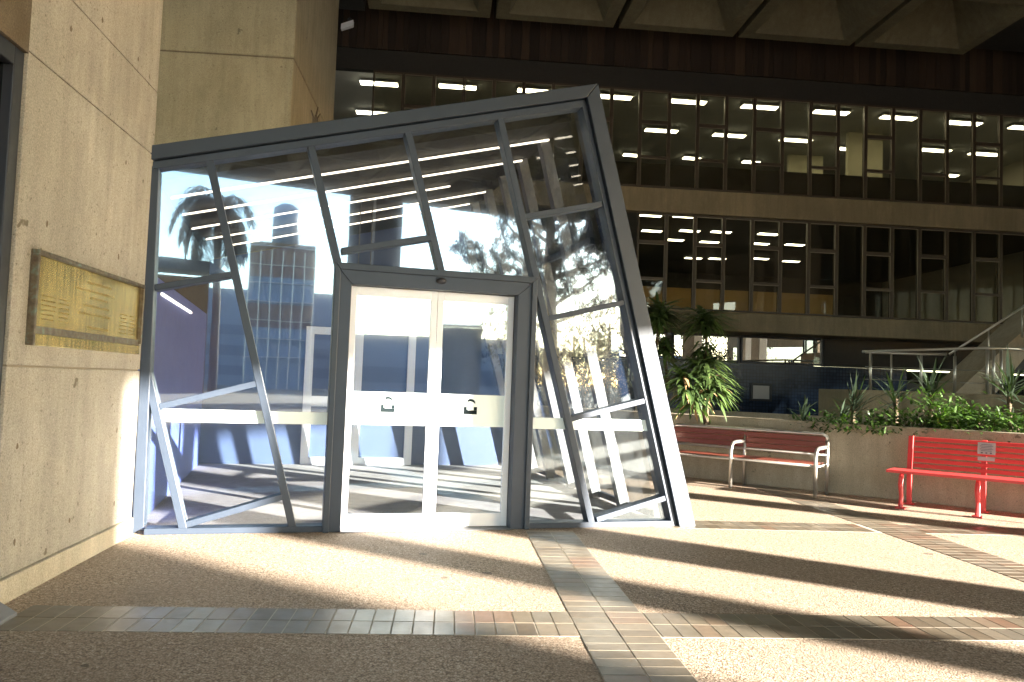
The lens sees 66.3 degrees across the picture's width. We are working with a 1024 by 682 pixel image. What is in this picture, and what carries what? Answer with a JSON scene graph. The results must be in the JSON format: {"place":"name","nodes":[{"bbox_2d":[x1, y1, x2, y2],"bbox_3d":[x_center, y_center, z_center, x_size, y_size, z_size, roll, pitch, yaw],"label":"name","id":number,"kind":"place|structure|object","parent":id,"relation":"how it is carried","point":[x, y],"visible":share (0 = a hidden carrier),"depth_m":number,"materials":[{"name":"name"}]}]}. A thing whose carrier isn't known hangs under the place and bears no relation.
{"place":"outdoors","nodes":[
{"label":"outdoors","id":0,"kind":"place"},
{"bbox_2d":[154,0,338,259],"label":"concrete column","id":1,"kind":"structure","parent":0,"point":[227,67],"depth_m":14.53,"materials":[{"name":"concrete"}]},
{"bbox_2d":[0,460,1023,681],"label":"plaza paving","id":2,"kind":"structure","parent":0,"point":[702,571],"depth_m":5.45,"materials":[{"name":"concrete"}]},
{"bbox_2d":[0,0,162,603],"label":"concrete wall","id":3,"kind":"structure","parent":2,"relation":"on","point":[68,416],"depth_m":5.53,"materials":[{"name":"beige"}]},
{"bbox_2d":[0,34,23,624],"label":"dark window","id":4,"kind":"structure","parent":3,"relation":"attached to","point":[11,65],"depth_m":4.66,"materials":[{"name":"black metal"}]},
{"bbox_2d":[25,249,144,353],"bbox_3d":[-3.112,-0.232,5.851,0.049,0.604,1.907,2,-3,-6],"label":"brass plaque","id":5,"kind":"object","parent":3,"relation":"attached to","point":[72,304],"visible":1,"depth_m":5.61,"materials":[{"name":"gold metal"}]},
{"bbox_2d":[131,84,694,534],"bbox_3d":[-1.446,-0.352,10.400,5.588,4.601,5.770,3,-3,-16],"label":"glass entrance","id":6,"kind":"object","parent":2,"relation":"on","point":[291,388],"visible":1,"depth_m":8.67,"materials":[{"name":"glass"}]},
{"bbox_2d":[311,107,319,122],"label":"weed","id":7,"kind":"object","parent":6,"relation":"on","point":[315,118],"visible":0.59,"depth_m":9.34,"materials":[{"name":"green plant"}]},
{"bbox_2d":[340,286,437,527],"bbox_3d":[-1.190,0.644,7.630,0.847,2.314,0.040,3,-3,-16],"label":"sliding door","id":8,"kind":"structure","parent":6,"relation":"in","point":[362,407],"depth_m":7.61,"materials":[{"name":"white metal"}]},
{"bbox_2d":[428,292,513,526],"bbox_3d":[-0.400,0.684,7.854,0.789,2.314,0.040,3,-3,-16],"label":"sliding door","id":9,"kind":"structure","parent":6,"relation":"in","point":[448,409],"depth_m":7.83,"materials":[{"name":"white metal"}]},
{"bbox_2d":[9,606,1022,640],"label":"paver strip","id":10,"kind":"object","parent":2,"relation":"on","point":[645,617],"visible":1,"depth_m":4.67,"materials":[{"name":"beige tile"}]},
{"bbox_2d":[525,530,695,681],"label":"paver strip","id":11,"kind":"object","parent":2,"relation":"on","point":[596,606],"visible":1,"depth_m":5.05,"materials":[{"name":"beige tile"}]},
{"bbox_2d":[527,532,697,681],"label":"paver course","id":12,"kind":"object","parent":11,"relation":"on","point":[662,661],"visible":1,"depth_m":4.89,"materials":[{"name":"ceramic"}]},
{"bbox_2d":[333,0,1023,415],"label":"office building","id":13,"kind":"structure","parent":2,"relation":"on","point":[899,234],"depth_m":23.53,"materials":[{"name":"concrete"}]},
{"bbox_2d":[341,17,353,30],"bbox_3d":[-4.560,-8.812,21.857,0.343,0.421,0.426,2,-3,0],"label":"security camera","id":14,"kind":"object","parent":13,"relation":"attached to","point":[349,24],"visible":1,"depth_m":21.66,"materials":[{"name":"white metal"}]},
{"bbox_2d":[356,109,389,114],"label":"ceiling light","id":15,"kind":"object","parent":13,"relation":"attached to","point":[363,111],"visible":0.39,"depth_m":25.88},
{"bbox_2d":[360,79,397,86],"bbox_3d":[-3.961,-7.694,23.390,1.120,0.070,0.300,2,-3,-5],"label":"ceiling light","id":16,"kind":"object","parent":13,"relation":"attached to","point":[379,82],"visible":1,"depth_m":23.29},
{"bbox_2d":[371,70,403,114],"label":"window","id":17,"kind":"structure","parent":13,"relation":"in","point":[374,71],"depth_m":22.07,"materials":[{"name":"brown metal"}]},
{"bbox_2d":[402,72,433,109],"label":"window","id":18,"kind":"structure","parent":13,"relation":"in","point":[405,106],"depth_m":22.12,"materials":[{"name":"brown metal"}]},
{"bbox_2d":[433,74,463,105],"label":"window","id":19,"kind":"structure","parent":13,"relation":"in","point":[435,75],"depth_m":22.23,"materials":[{"name":"brown metal"}]},
{"bbox_2d":[439,82,476,89],"bbox_3d":[-1.624,-7.608,23.420,1.120,0.070,0.300,2,-3,-5],"label":"ceiling light","id":20,"kind":"object","parent":13,"relation":"attached to","point":[455,85],"visible":1,"depth_m":23.32,"materials":[{"name":"plastic"}]},
{"bbox_2d":[463,76,493,101],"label":"window","id":21,"kind":"structure","parent":13,"relation":"in","point":[465,78],"depth_m":22.30,"materials":[{"name":"brown metal"}]},
{"bbox_2d":[494,79,523,179],"bbox_3d":[-0.133,-6.032,22.360,0.850,2.860,0.120,2,-3,-5],"label":"window","id":22,"kind":"structure","parent":13,"relation":"in","point":[495,80],"depth_m":22.37,"materials":[{"name":"brown metal"}]},
{"bbox_2d":[517,86,550,92],"bbox_3d":[0.721,-7.518,23.535,1.120,0.070,0.300,2,-3,-5],"label":"ceiling light","id":23,"kind":"object","parent":13,"relation":"attached to","point":[529,89],"visible":0.61,"depth_m":23.41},
{"bbox_2d":[524,81,553,180],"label":"window","id":24,"kind":"structure","parent":13,"relation":"in","point":[525,82],"depth_m":22.44,"materials":[{"name":"brown metal"}]},
{"bbox_2d":[551,83,582,182],"bbox_3d":[1.565,-5.963,22.509,0.850,2.860,0.120,2,-3,-5],"label":"window","id":25,"kind":"structure","parent":13,"relation":"in","point":[555,84],"depth_m":22.45,"materials":[{"name":"brown metal"}]},
{"bbox_2d":[580,86,611,183],"bbox_3d":[2.414,-5.929,22.581,0.850,2.860,0.124,2,-3,-5],"label":"window","id":26,"kind":"structure","parent":13,"relation":"in","point":[608,119],"depth_m":22.58,"materials":[{"name":"brown metal"}]},
{"bbox_2d":[600,93,632,99],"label":"ceiling light","id":27,"kind":"object","parent":13,"relation":"attached to","point":[618,96],"visible":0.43,"depth_m":23.69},
{"bbox_2d":[611,87,640,186],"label":"window","id":28,"kind":"structure","parent":13,"relation":"in","point":[613,88],"depth_m":22.63,"materials":[{"name":"brown metal"}]},
{"bbox_2d":[623,152,641,156],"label":"ceiling light","id":29,"kind":"object","parent":13,"relation":"attached to","point":[629,154],"visible":0.75,"depth_m":29.57,"materials":[{"name":"plastic"}]},
{"bbox_2d":[608,330,667,359],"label":"strip window","id":30,"kind":"structure","parent":13,"relation":"in","point":[615,347],"depth_m":23.35,"materials":[{"name":"white glass"}]},
{"bbox_2d":[636,212,666,307],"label":"window","id":31,"kind":"structure","parent":13,"relation":"in","point":[638,241],"depth_m":22.52,"materials":[{"name":"brown metal"}]},
{"bbox_2d":[641,229,662,232],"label":"ceiling light","id":32,"kind":"object","parent":13,"relation":"attached to","point":[650,230],"visible":1,"depth_m":27.00,"materials":[{"name":"plastic"}]},
{"bbox_2d":[638,89,669,187],"bbox_3d":[4.112,-5.860,22.729,0.850,2.860,0.124,2,-3,-5],"label":"window","id":33,"kind":"structure","parent":13,"relation":"in","point":[642,122],"depth_m":22.69,"materials":[{"name":"brown metal"}]},
{"bbox_2d":[644,127,678,132],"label":"ceiling light","id":34,"kind":"object","parent":13,"relation":"attached to","point":[655,129],"visible":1,"depth_m":26.63,"materials":[{"name":"plastic"}]},
{"bbox_2d":[665,213,695,309],"bbox_3d":[4.834,-2.283,22.617,0.850,2.760,0.120,2,-3,-5],"label":"window","id":35,"kind":"structure","parent":13,"relation":"in","point":[668,214],"depth_m":22.58,"materials":[{"name":"brown metal"}]},
{"bbox_2d":[339,0,1023,54],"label":"coffered canopy","id":36,"kind":"object","parent":13,"relation":"attached to","point":[961,27],"visible":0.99,"depth_m":21.26,"materials":[{"name":"concrete"}]},
{"bbox_2d":[668,91,698,189],"bbox_3d":[4.961,-5.825,22.806,0.850,2.860,0.120,2,-3,-5],"label":"window","id":37,"kind":"structure","parent":13,"relation":"in","point":[671,92],"depth_m":22.76,"materials":[{"name":"brown metal"}]},
{"bbox_2d":[672,97,707,104],"bbox_3d":[5.380,-7.327,23.962,1.120,0.070,0.300,2,-3,-5],"label":"ceiling light","id":38,"kind":"object","parent":13,"relation":"attached to","point":[686,100],"visible":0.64,"depth_m":23.86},
{"bbox_2d":[679,229,700,232],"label":"ceiling light","id":39,"kind":"object","parent":13,"relation":"attached to","point":[685,230],"visible":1,"depth_m":26.77,"materials":[{"name":"plastic"}]},
{"bbox_2d":[682,155,700,159],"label":"ceiling light","id":40,"kind":"object","parent":13,"relation":"attached to","point":[686,157],"visible":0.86,"depth_m":29.72,"materials":[{"name":"plastic"}]},
{"bbox_2d":[671,332,739,362],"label":"strip window","id":41,"kind":"structure","parent":13,"relation":"in","point":[731,345],"depth_m":23.60,"materials":[{"name":"white glass"}]},
{"bbox_2d":[693,215,723,311],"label":"window","id":42,"kind":"structure","parent":13,"relation":"in","point":[712,245],"depth_m":22.65,"materials":[{"name":"brown metal"}]},
{"bbox_2d":[699,240,719,242],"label":"ceiling light","id":43,"kind":"object","parent":13,"relation":"attached to","point":[703,241],"visible":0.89,"depth_m":28.68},
{"bbox_2d":[696,93,726,191],"bbox_3d":[5.811,-5.791,22.878,0.850,2.860,0.124,2,-3,-5],"label":"window","id":44,"kind":"structure","parent":13,"relation":"in","point":[704,126],"depth_m":22.84,"materials":[{"name":"brown metal"}]},
{"bbox_2d":[710,230,731,233],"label":"ceiling light","id":45,"kind":"object","parent":13,"relation":"attached to","point":[719,231],"visible":0.79,"depth_m":26.76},
{"bbox_2d":[712,132,746,137],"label":"ceiling light","id":46,"kind":"object","parent":13,"relation":"attached to","point":[733,135],"visible":0.93,"depth_m":26.88,"materials":[{"name":"plastic"}]},
{"bbox_2d":[721,217,752,312],"bbox_3d":[6.532,-2.214,22.766,0.850,2.760,0.120,2,-3,-5],"label":"window","id":47,"kind":"structure","parent":13,"relation":"in","point":[731,218],"depth_m":22.73,"materials":[{"name":"brown metal"}]},
{"bbox_2d":[725,95,754,192],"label":"window","id":48,"kind":"structure","parent":13,"relation":"in","point":[728,96],"depth_m":22.92,"materials":[{"name":"brown metal"}]},
{"bbox_2d":[741,159,760,163],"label":"ceiling light","id":49,"kind":"object","parent":13,"relation":"attached to","point":[746,161],"visible":0.68,"depth_m":29.92,"materials":[{"name":"plastic"}]},
{"bbox_2d":[740,103,778,109],"bbox_3d":[7.637,-7.234,24.194,1.120,0.070,0.300,2,-3,-5],"label":"ceiling light","id":50,"kind":"object","parent":13,"relation":"attached to","point":[761,106],"visible":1,"depth_m":24.10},
{"bbox_2d":[750,383,771,401],"bbox_3d":[7.494,1.541,23.594,0.660,0.538,0.069,2,-3,-5],"label":"wall vent","id":51,"kind":"object","parent":13,"relation":"attached to","point":[762,392],"depth_m":23.59,"materials":[{"name":"black metal"}]},
{"bbox_2d":[754,242,769,244],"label":"ceiling light","id":52,"kind":"object","parent":13,"relation":"attached to","point":[758,243],"visible":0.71,"depth_m":28.64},
{"bbox_2d":[751,218,780,313],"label":"window","id":53,"kind":"structure","parent":13,"relation":"in","point":[770,248],"depth_m":22.79,"materials":[{"name":"brown metal"}]},
{"bbox_2d":[757,232,777,235],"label":"ceiling light","id":54,"kind":"object","parent":13,"relation":"attached to","point":[766,233],"visible":0.86,"depth_m":26.88,"materials":[{"name":"plastic"}]},
{"bbox_2d":[753,97,782,194],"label":"window","id":55,"kind":"structure","parent":13,"relation":"in","point":[757,129],"depth_m":22.99,"materials":[{"name":"brown metal"}]},
{"bbox_2d":[740,335,822,365],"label":"strip window","id":56,"kind":"structure","parent":13,"relation":"in","point":[753,349],"depth_m":23.78,"materials":[{"name":"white glass"}]},
{"bbox_2d":[779,220,808,314],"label":"window","id":57,"kind":"structure","parent":13,"relation":"in","point":[785,221],"depth_m":22.89,"materials":[{"name":"brown metal"}]},
{"bbox_2d":[784,243,804,245],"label":"ceiling light","id":58,"kind":"object","parent":13,"relation":"attached to","point":[792,244],"visible":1,"depth_m":28.60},
{"bbox_2d":[778,137,812,142],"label":"ceiling light","id":59,"kind":"object","parent":13,"relation":"attached to","point":[794,139],"visible":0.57,"depth_m":27.13,"materials":[{"name":"plastic"}]},
{"bbox_2d":[782,99,810,196],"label":"window","id":60,"kind":"structure","parent":13,"relation":"in","point":[808,102],"depth_m":23.07,"materials":[{"name":"brown metal"}]},
{"bbox_2d":[807,221,836,316],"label":"window","id":61,"kind":"structure","parent":13,"relation":"in","point":[827,251],"depth_m":22.95,"materials":[{"name":"brown metal"}]},
{"bbox_2d":[809,101,838,197],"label":"window","id":62,"kind":"structure","parent":13,"relation":"in","point":[813,133],"depth_m":23.14,"materials":[{"name":"brown metal"}]},
{"bbox_2d":[813,108,850,115],"bbox_3d":[9.939,-7.138,24.432,1.120,0.070,0.300,2,-3,-5],"label":"ceiling light","id":63,"kind":"object","parent":13,"relation":"attached to","point":[827,111],"visible":0.86,"depth_m":24.33,"materials":[{"name":"plastic"}]},
{"bbox_2d":[835,223,864,317],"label":"window","id":64,"kind":"structure","parent":13,"relation":"in","point":[862,226],"depth_m":23.04,"materials":[{"name":"brown metal"}]},
{"bbox_2d":[838,103,865,199],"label":"window","id":65,"kind":"structure","parent":13,"relation":"in","point":[840,104],"depth_m":23.22,"materials":[{"name":"brown metal"}]},
{"bbox_2d":[864,224,892,318],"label":"window","id":66,"kind":"structure","parent":13,"relation":"in","point":[885,254],"depth_m":23.09,"materials":[{"name":"brown metal"}]},
{"bbox_2d":[865,104,893,201],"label":"window","id":67,"kind":"structure","parent":13,"relation":"in","point":[871,137],"depth_m":23.29,"materials":[{"name":"brown metal"}]},
{"bbox_2d":[879,113,916,120],"bbox_3d":[12.159,-7.045,24.687,1.120,0.070,0.300,2,-3,-5],"label":"ceiling light","id":68,"kind":"object","parent":13,"relation":"attached to","point":[901,117],"visible":0.86,"depth_m":24.59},
{"bbox_2d":[892,226,919,319],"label":"window","id":69,"kind":"structure","parent":13,"relation":"in","point":[917,229],"depth_m":23.19,"materials":[{"name":"brown metal"}]},
{"bbox_2d":[892,106,920,202],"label":"window","id":70,"kind":"structure","parent":13,"relation":"in","point":[918,110],"depth_m":23.38,"materials":[{"name":"brown metal"}]},
{"bbox_2d":[918,227,946,321],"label":"window","id":71,"kind":"structure","parent":13,"relation":"in","point":[943,257],"depth_m":23.25,"materials":[{"name":"brown metal"}]},
{"bbox_2d":[920,108,947,204],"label":"window","id":72,"kind":"structure","parent":13,"relation":"in","point":[923,140],"depth_m":23.44,"materials":[{"name":"brown metal"}]},
{"bbox_2d":[922,147,952,152],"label":"ceiling light","id":73,"kind":"object","parent":13,"relation":"attached to","point":[931,149],"visible":0.64,"depth_m":27.69,"materials":[{"name":"plastic"}]},
{"bbox_2d":[945,229,973,322],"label":"window","id":74,"kind":"structure","parent":13,"relation":"in","point":[971,232],"depth_m":23.34,"materials":[{"name":"brown metal"}]},
{"bbox_2d":[947,110,974,205],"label":"window","id":75,"kind":"structure","parent":13,"relation":"in","point":[972,114],"depth_m":23.53,"materials":[{"name":"brown metal"}]},
{"bbox_2d":[950,119,983,125],"bbox_3d":[14.378,-6.950,24.954,1.120,0.070,0.300,2,-3,-5],"label":"ceiling light","id":76,"kind":"object","parent":13,"relation":"attached to","point":[960,122],"visible":0.79,"depth_m":24.85,"materials":[{"name":"plastic"}]},
{"bbox_2d":[967,151,996,156],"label":"ceiling light","id":77,"kind":"object","parent":13,"relation":"attached to","point":[983,153],"visible":0.64,"depth_m":27.93,"materials":[{"name":"plastic"}]},
{"bbox_2d":[974,112,1000,207],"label":"window","id":78,"kind":"structure","parent":13,"relation":"in","point":[997,145],"depth_m":23.59,"materials":[{"name":"brown metal"}]},
{"bbox_2d":[974,230,1000,323],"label":"window","id":79,"kind":"structure","parent":13,"relation":"in","point":[980,259],"depth_m":23.40,"materials":[{"name":"brown metal"}]},
{"bbox_2d":[1001,114,1023,208],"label":"window","id":80,"kind":"structure","parent":13,"relation":"in","point":[1002,115],"depth_m":23.61,"materials":[{"name":"brown metal"}]},
{"bbox_2d":[1001,232,1023,323],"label":"window","id":81,"kind":"structure","parent":13,"relation":"in","point":[1002,233],"depth_m":23.45,"materials":[{"name":"brown metal"}]},
{"bbox_2d":[1007,124,1023,129],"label":"ceiling light","id":82,"kind":"object","parent":13,"relation":"attached to","point":[1017,126],"visible":1,"depth_m":25.11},
{"bbox_2d":[673,423,829,497],"bbox_3d":[3.437,1.765,11.903,2.517,0.886,0.622,0,-4,38],"label":"timber bench","id":83,"kind":"object","parent":2,"relation":"on","point":[743,440],"visible":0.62,"depth_m":11.86,"materials":[{"name":"wood"}]},
{"bbox_2d":[532,405,1023,513],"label":"planter wall","id":84,"kind":"structure","parent":2,"relation":"on","point":[859,465],"depth_m":11.48,"materials":[{"name":"concrete"}]},
{"bbox_2d":[646,291,691,391],"bbox_3d":[2.446,0.293,13.115,1.212,2.116,1.266,2,-3,0],"label":"dracaena","id":85,"kind":"object","parent":84,"relation":"on","point":[660,316],"visible":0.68,"depth_m":13.02,"materials":[{"name":"green plant"}]},
{"bbox_2d":[660,305,745,424],"bbox_3d":[2.981,0.388,12.685,1.675,1.948,1.450,2,-3,0],"label":"dracaena","id":86,"kind":"object","parent":84,"relation":"on","point":[701,393],"visible":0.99,"depth_m":12.48,"materials":[{"name":"green plant"}]},
{"bbox_2d":[789,397,817,428],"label":"spiky yucca","id":87,"kind":"object","parent":84,"relation":"on","point":[804,409],"visible":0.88,"depth_m":11.90,"materials":[{"name":"green plant"}]},
{"bbox_2d":[788,411,849,432],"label":"leafy shrub","id":88,"kind":"object","parent":84,"relation":"on","point":[807,418],"visible":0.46,"depth_m":11.76,"materials":[{"name":"green plant"}]},
{"bbox_2d":[824,400,856,422],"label":"spiky yucca","id":89,"kind":"object","parent":84,"relation":"on","point":[843,408],"visible":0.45,"depth_m":11.70,"materials":[{"name":"green plant"}]},
{"bbox_2d":[821,370,882,421],"bbox_3d":[5.475,0.931,12.504,1.204,0.993,1.145,2,-3,0],"label":"spiky yucca","id":90,"kind":"object","parent":84,"relation":"on","point":[854,405],"visible":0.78,"depth_m":12.53,"materials":[{"name":"green plant"}]},
{"bbox_2d":[812,408,899,434],"bbox_3d":[5.082,1.181,11.518,1.204,0.390,0.930,2,-3,0],"label":"leafy shrub","id":91,"kind":"object","parent":84,"relation":"on","point":[859,420],"visible":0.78,"depth_m":11.42,"materials":[{"name":"green plant"}]},
{"bbox_2d":[854,408,931,436],"bbox_3d":[5.449,1.176,11.297,1.183,0.431,0.984,2,-3,0],"label":"leafy shrub","id":92,"kind":"object","parent":84,"relation":"on","point":[886,423],"visible":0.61,"depth_m":11.20,"materials":[{"name":"green plant"}]},
{"bbox_2d":[867,367,924,423],"bbox_3d":[5.986,0.892,12.313,1.106,1.075,1.108,2,-3,0],"label":"spiky yucca","id":93,"kind":"object","parent":84,"relation":"on","point":[896,403],"visible":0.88,"depth_m":12.23,"materials":[{"name":"green plant"}]},
{"bbox_2d":[876,402,955,433],"bbox_3d":[5.774,1.147,11.118,1.236,0.531,1.003,2,-3,0],"label":"leafy shrub","id":94,"kind":"object","parent":84,"relation":"on","point":[922,418],"visible":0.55,"depth_m":11.04,"materials":[{"name":"green plant"}]},
{"bbox_2d":[904,357,965,420],"bbox_3d":[6.489,0.822,12.210,1.104,1.240,0.996,3,-3,-15],"label":"spiky yucca","id":95,"kind":"object","parent":84,"relation":"on","point":[930,386],"visible":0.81,"depth_m":12.17,"materials":[{"name":"green plant"}]},
{"bbox_2d":[892,386,996,434],"bbox_3d":[6.183,1.034,11.267,1.287,0.748,1.175,2,-3,0],"label":"leafy shrub","id":96,"kind":"object","parent":84,"relation":"on","point":[928,419],"visible":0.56,"depth_m":11.10,"materials":[{"name":"green plant"}]},
{"bbox_2d":[924,398,1020,434],"bbox_3d":[6.373,1.099,10.944,1.267,0.631,1.287,2,-3,0],"label":"leafy shrub","id":97,"kind":"object","parent":84,"relation":"on","point":[954,417],"visible":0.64,"depth_m":10.78,"materials":[{"name":"green plant"}]},
{"bbox_2d":[945,399,1023,440],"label":"leafy shrub","id":98,"kind":"object","parent":84,"relation":"on","point":[1000,425],"visible":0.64,"depth_m":10.70,"materials":[{"name":"green plant"}]},
{"bbox_2d":[975,344,1023,430],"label":"spiky yucca","id":99,"kind":"object","parent":84,"relation":"on","point":[1010,382],"visible":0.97,"depth_m":11.57,"materials":[{"name":"green plant"}]},
{"bbox_2d":[984,406,1023,442],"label":"leafy shrub","id":100,"kind":"object","parent":84,"relation":"on","point":[1019,428],"visible":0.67,"depth_m":10.60,"materials":[{"name":"green plant"}]},
{"bbox_2d":[663,521,1023,535],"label":"paver strip","id":101,"kind":"object","parent":2,"relation":"on","point":[844,531],"visible":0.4,"depth_m":8.46,"materials":[{"name":"beige tile"}]},
{"bbox_2d":[653,521,1023,534],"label":"paver course","id":102,"kind":"object","parent":101,"relation":"on","point":[853,527],"visible":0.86,"depth_m":8.54,"materials":[{"name":"ceramic"}]},
{"bbox_2d":[748,485,1023,581],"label":"paver strip","id":103,"kind":"object","parent":2,"relation":"on","point":[911,542],"visible":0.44,"depth_m":7.73,"materials":[{"name":"beige tile"}]},
{"bbox_2d":[746,483,1023,580],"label":"paver course","id":104,"kind":"object","parent":103,"relation":"on","point":[1015,570],"visible":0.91,"depth_m":8.21,"materials":[{"name":"ceramic"}]},
{"bbox_2d":[818,389,1023,426],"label":"raised landing","id":105,"kind":"object","parent":2,"relation":"on","point":[825,402],"visible":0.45,"depth_m":18.35,"materials":[{"name":"concrete"}]},
{"bbox_2d":[862,347,1023,394],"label":"steel railing","id":106,"kind":"object","parent":105,"relation":"on","point":[905,352],"visible":0.94,"depth_m":18.52,"materials":[{"name":"silver metal"}]},
{"bbox_2d":[886,436,1023,517],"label":"red bench","id":107,"kind":"object","parent":2,"relation":"on","point":[984,448],"visible":1,"depth_m":10.14,"materials":[{"name":"metal"}]},
{"bbox_2d":[849,367,1023,375],"label":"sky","id":108,"kind":"structure","parent":0,"point":[849,367],"materials":[{"name":"white"}]},
{"bbox_2d":[932,305,1023,393],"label":"staircase","id":109,"kind":"structure","parent":0,"point":[1009,331],"depth_m":19.77,"materials":[{"name":"concrete"}]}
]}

